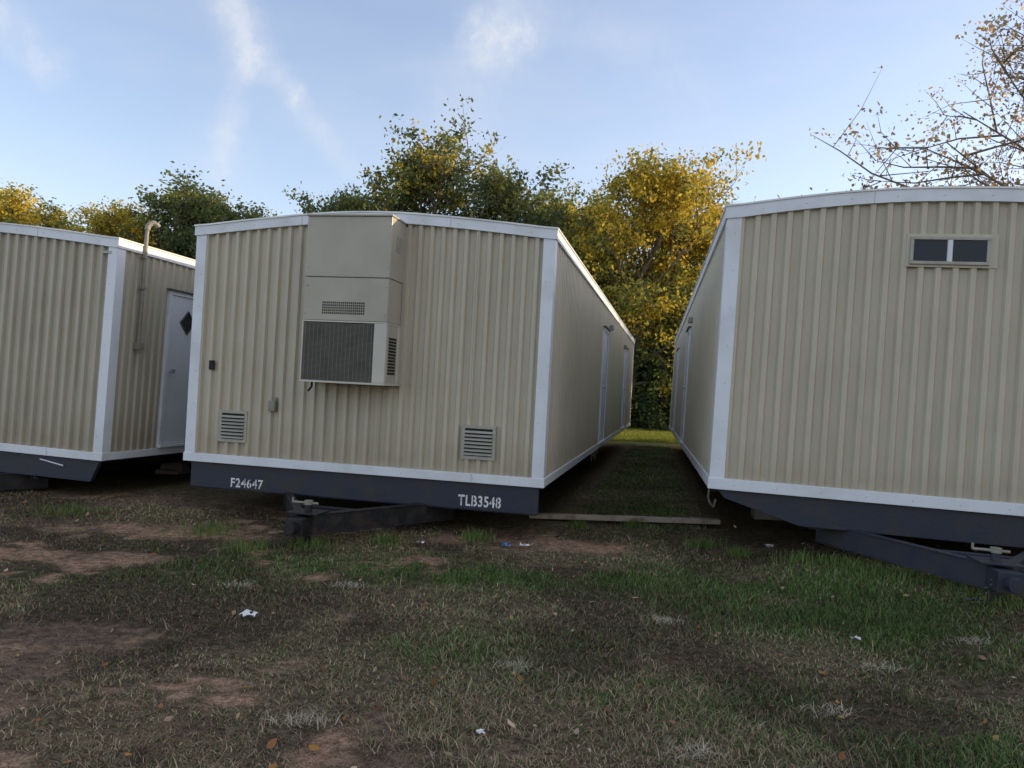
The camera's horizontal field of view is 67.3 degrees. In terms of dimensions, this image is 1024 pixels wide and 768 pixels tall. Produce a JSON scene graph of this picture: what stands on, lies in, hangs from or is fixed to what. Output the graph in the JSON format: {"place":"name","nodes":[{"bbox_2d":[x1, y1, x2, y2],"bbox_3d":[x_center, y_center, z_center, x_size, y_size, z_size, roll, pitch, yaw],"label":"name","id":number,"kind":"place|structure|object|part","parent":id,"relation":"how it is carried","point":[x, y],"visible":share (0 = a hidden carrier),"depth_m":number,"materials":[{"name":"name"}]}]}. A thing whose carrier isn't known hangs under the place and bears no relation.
{"place":"outdoors","nodes":[
{"label":"outdoors","id":0,"kind":"place"},
{"bbox_2d":[0,424,1023,767],"bbox_3d":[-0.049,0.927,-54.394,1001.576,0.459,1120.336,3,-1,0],"label":"ground","id":1,"kind":"structure","parent":0,"point":[334,740],"depth_m":4.93,"materials":[{"name":"green plant"}]},
{"bbox_2d":[0,181,81,231],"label":"maple tree","id":2,"kind":"object","parent":1,"relation":"on","point":[14,213],"visible":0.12,"depth_m":44.59,"materials":[{"name":"yellow plant"}]},
{"bbox_2d":[0,220,195,489],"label":"office trailer","id":3,"kind":"object","parent":1,"relation":"on","point":[95,338],"visible":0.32,"depth_m":9.81,"materials":[{"name":"beige metal"}]},
{"bbox_3d":[-4.710,-0.193,11.065,0.069,2.080,0.889,3,-1,12],"label":"door panel","id":4,"kind":"part","parent":3,"relation":"part of","materials":[{"name":"white metal"}]},
{"bbox_3d":[-4.649,-0.870,11.029,0.006,0.330,0.330,3,-1,13],"label":"diamond window","id":5,"kind":"part","parent":3,"relation":"part of","materials":[{"name":"black glass"}]},
{"bbox_2d":[56,196,171,249],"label":"maple tree","id":6,"kind":"object","parent":1,"relation":"on","point":[105,222],"visible":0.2,"depth_m":44.34,"materials":[{"name":"yellow plant"}]},
{"bbox_2d":[112,161,241,259],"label":"oak tree","id":7,"kind":"object","parent":1,"relation":"on","point":[162,203],"visible":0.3,"depth_m":41.79,"materials":[{"name":"green plant"}]},
{"bbox_2d":[153,187,281,258],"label":"oak tree","id":8,"kind":"object","parent":1,"relation":"on","point":[231,215],"visible":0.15,"depth_m":42.52,"materials":[{"name":"green plant"}]},
{"bbox_2d":[239,609,257,616],"bbox_3d":[-1.769,1.539,5.153,0.118,0.037,0.089,3,-1,0],"label":"paper scrap","id":9,"kind":"object","parent":1,"relation":"on","point":[247,612],"visible":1,"depth_m":5.14,"materials":[{"name":"white paper"}]},
{"bbox_2d":[282,181,398,213],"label":"oak tree","id":10,"kind":"object","parent":1,"relation":"on","point":[346,201],"visible":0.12,"depth_m":42.46,"materials":[{"name":"green plant"}]},
{"bbox_2d":[22,187,679,306],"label":"tree line","id":11,"kind":"object","parent":1,"relation":"on","point":[51,207],"depth_m":47.94,"materials":[{"name":"yellow plant"}]},
{"bbox_2d":[294,94,514,218],"bbox_3d":[-4.230,-6.440,41.073,14.939,16.931,11.762,3,-1,-17],"label":"oak tree","id":12,"kind":"object","parent":1,"relation":"on","point":[421,177],"visible":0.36,"depth_m":39.69,"materials":[{"name":"green plant"}]},
{"bbox_2d":[183,211,634,547],"bbox_3d":[-0.077,-0.044,16.347,4.392,3.725,18.692,3,-1,12],"label":"office trailer","id":13,"kind":"object","parent":1,"relation":"on","point":[422,367],"visible":0.99,"depth_m":8.55,"materials":[{"name":"beige metal"}]},
{"bbox_3d":[1.738,0.040,14.768,0.028,2.087,0.900,3,-1,12],"label":"door panel","id":14,"kind":"part","parent":13,"relation":"part of","materials":[{"name":"white metal"}]},
{"bbox_3d":[3.045,0.130,21.032,0.028,2.087,0.900,3,-1,12],"label":"door panel","id":15,"kind":"part","parent":13,"relation":"part of","materials":[{"name":"white metal"}]},
{"bbox_2d":[0,491,1022,767],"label":"fallen leaves","id":16,"kind":"object","parent":1,"relation":"on","point":[316,747],"visible":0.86,"depth_m":4.21,"materials":[{"name":"brown plant"}]},
{"bbox_2d":[451,155,598,243],"bbox_3d":[-0.396,-4.794,41.164,10.357,13.917,10.415,3,-1,2],"label":"oak tree","id":17,"kind":"object","parent":1,"relation":"on","point":[500,197],"visible":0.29,"depth_m":39.42,"materials":[{"name":"green plant"}]},
{"bbox_2d":[501,173,622,308],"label":"oak tree","id":18,"kind":"object","parent":1,"relation":"on","point":[548,220],"visible":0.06,"depth_m":44.77,"materials":[{"name":"green plant"}]},
{"bbox_2d":[543,186,659,419],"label":"maple tree","id":19,"kind":"object","parent":1,"relation":"on","point":[582,210],"visible":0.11,"depth_m":41.48,"materials":[{"name":"yellow plant"}]},
{"bbox_2d":[218,579,1006,767],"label":"dead grass tufts","id":20,"kind":"object","parent":1,"relation":"on","point":[658,619],"visible":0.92,"depth_m":4.07,"materials":[{"name":"beige plant"}]},
{"bbox_2d":[529,513,720,524],"bbox_3d":[1.417,1.703,9.806,2.392,0.127,0.270,3,-1,3],"label":"timber board","id":21,"kind":"object","parent":1,"relation":"on","point":[630,518],"visible":0.9,"depth_m":9.69,"materials":[{"name":"wood"}]},
{"bbox_2d":[610,302,681,432],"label":"undergrowth","id":22,"kind":"object","parent":1,"relation":"on","point":[653,411],"visible":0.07,"depth_m":36.56,"materials":[{"name":"green plant"}]},
{"bbox_2d":[604,208,716,428],"bbox_3d":[8.938,-3.698,41.115,8.970,12.724,10.847,3,-1,31],"label":"maple tree","id":23,"kind":"object","parent":1,"relation":"on","point":[652,268],"visible":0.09,"depth_m":39.47,"materials":[{"name":"yellow plant"}]},
{"bbox_2d":[556,141,766,426],"bbox_3d":[6.324,-4.478,38.541,13.751,15.422,9.826,3,-1,33],"label":"maple tree","id":24,"kind":"object","parent":1,"relation":"on","point":[673,193],"visible":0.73,"depth_m":36.76,"materials":[{"name":"yellow plant"}]},
{"bbox_2d":[658,197,738,278],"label":"maple tree","id":25,"kind":"object","parent":1,"relation":"on","point":[713,220],"visible":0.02,"depth_m":41.68,"materials":[{"name":"yellow plant"}]},
{"bbox_2d":[669,186,1023,603],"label":"office trailer","id":26,"kind":"object","parent":1,"relation":"on","point":[848,370],"visible":1,"depth_m":7.45,"materials":[{"name":"beige metal"}]},
{"bbox_3d":[3.364,0.051,14.831,0.069,2.082,0.909,3,-1,10],"label":"door panel","id":27,"kind":"part","parent":26,"relation":"part of","materials":[{"name":"white metal"}]},
{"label":"window panes","id":28,"kind":"part","parent":26,"relation":"part of","materials":[{"name":"black glass"}]},
{"bbox_3d":[4.147,-1.261,7.292,0.697,0.273,0.037,3,-1,13],"label":"window frame","id":29,"kind":"part","parent":26,"relation":"part of","materials":[{"name":"paint"}]},
{"bbox_2d":[777,0,1023,197],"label":"hickory tree","id":30,"kind":"object","parent":1,"relation":"on","point":[978,171],"visible":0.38,"depth_m":31.54,"materials":[{"name":"brown plant"}]},
{"bbox_2d":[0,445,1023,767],"bbox_3d":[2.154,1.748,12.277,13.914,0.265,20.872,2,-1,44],"label":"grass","id":31,"kind":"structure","parent":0,"point":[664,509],"depth_m":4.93,"materials":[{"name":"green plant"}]},
{"bbox_2d":[0,0,1023,265],"label":"sky","id":32,"kind":"structure","parent":0,"point":[98,98],"materials":[{"name":"blue"}]},
{"bbox_2d":[609,426,678,443],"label":"sunlit grass","id":33,"kind":"structure","parent":0,"point":[637,434],"depth_m":29.25,"materials":[{"name":"green plant"}]}
]}

